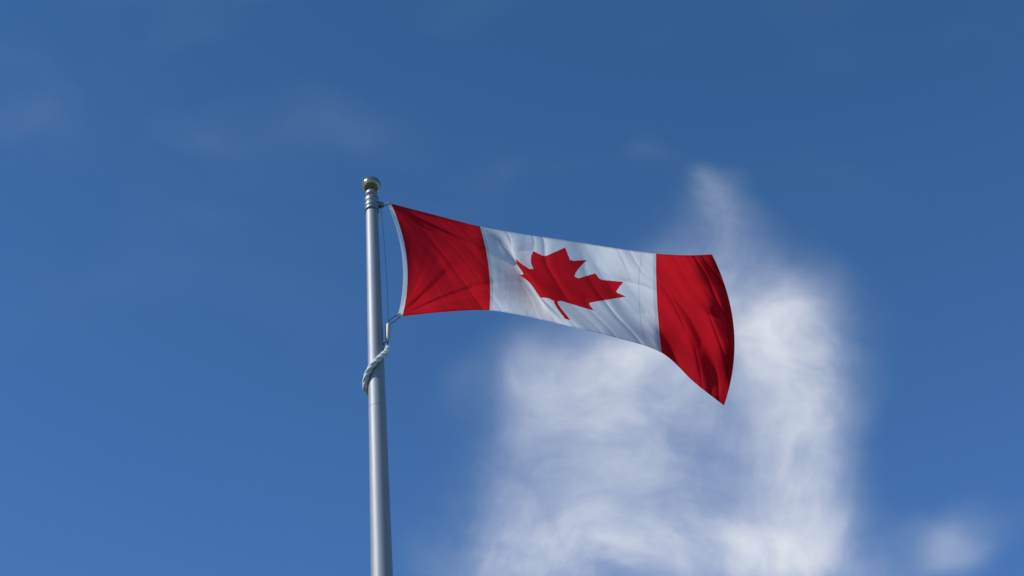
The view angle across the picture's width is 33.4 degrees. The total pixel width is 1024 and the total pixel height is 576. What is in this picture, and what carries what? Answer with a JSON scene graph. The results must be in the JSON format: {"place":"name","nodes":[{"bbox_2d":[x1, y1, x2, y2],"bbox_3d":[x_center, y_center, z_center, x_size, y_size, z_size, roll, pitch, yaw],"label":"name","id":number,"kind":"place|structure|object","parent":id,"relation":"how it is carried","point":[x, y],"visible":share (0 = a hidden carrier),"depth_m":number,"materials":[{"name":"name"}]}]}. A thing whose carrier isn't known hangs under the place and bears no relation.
{"place":"outdoors","nodes":[
{"label":"outdoors","id":0,"kind":"place"},
{"bbox_2d":[366,207,392,575],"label":"flag pole","id":1,"kind":"object","parent":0,"point":[381,541],"visible":1,"depth_m":9.41,"materials":[{"name":"metal"}]},
{"bbox_2d":[365,188,383,213],"bbox_3d":[-0.872,-0.543,10.767,0.118,0.201,0.090,16,-49,-21],"label":"bracket","id":2,"kind":"object","parent":1,"relation":"attached to","point":[371,198],"visible":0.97,"depth_m":10.72,"materials":[{"name":"metal"}]},
{"bbox_2d":[361,176,380,191],"bbox_3d":[-0.897,-0.652,10.867,0.123,0.117,0.123,-2,-45,-5],"label":"ball finial","id":3,"kind":"object","parent":2,"relation":"on","point":[369,182],"visible":0.88,"depth_m":10.82,"materials":[{"name":"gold metal"}]},
{"bbox_2d":[362,345,389,394],"bbox_3d":[-0.785,0.451,9.737,0.162,0.319,0.129,-29,-49,21],"label":"rope tail","id":4,"kind":"object","parent":1,"relation":"attached to","point":[376,360],"visible":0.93,"depth_m":9.67},
{"bbox_2d":[380,204,388,322],"bbox_3d":[-0.762,-0.161,10.373,0.054,1.060,0.017,-2,-45,-5],"label":"halyard","id":5,"kind":"object","parent":1,"relation":"attached to","point":[385,258],"visible":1,"depth_m":10.38,"materials":[{"name":"grey fabric"}]},
{"bbox_2d":[383,314,399,345],"bbox_3d":[-0.700,0.245,9.957,0.106,0.257,0.017,4,-46,-10],"label":"chain","id":6,"kind":"object","parent":1,"relation":"attached to","point":[390,323],"visible":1,"depth_m":10.01,"materials":[{"name":"grey metal"}]},
{"bbox_2d":[386,202,734,404],"bbox_3d":[0.278,0.112,10.192,1.982,1.881,0.473,-7,-45,0],"label":"canadian flag","id":7,"kind":"object","parent":1,"relation":"attached to","point":[676,310],"visible":1,"depth_m":10.22,"materials":[{"name":"fabric"}]},
{"bbox_2d":[385,323,390,342],"bbox_3d":[-0.722,0.261,9.938,0.035,0.155,0.030,-2,-45,-5],"label":"counterweight","id":8,"kind":"object","parent":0,"point":[388,332],"visible":1,"depth_m":9.93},
{"bbox_2d":[0,0,1023,575],"label":"sky","id":9,"kind":"structure","parent":0,"point":[184,335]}
]}

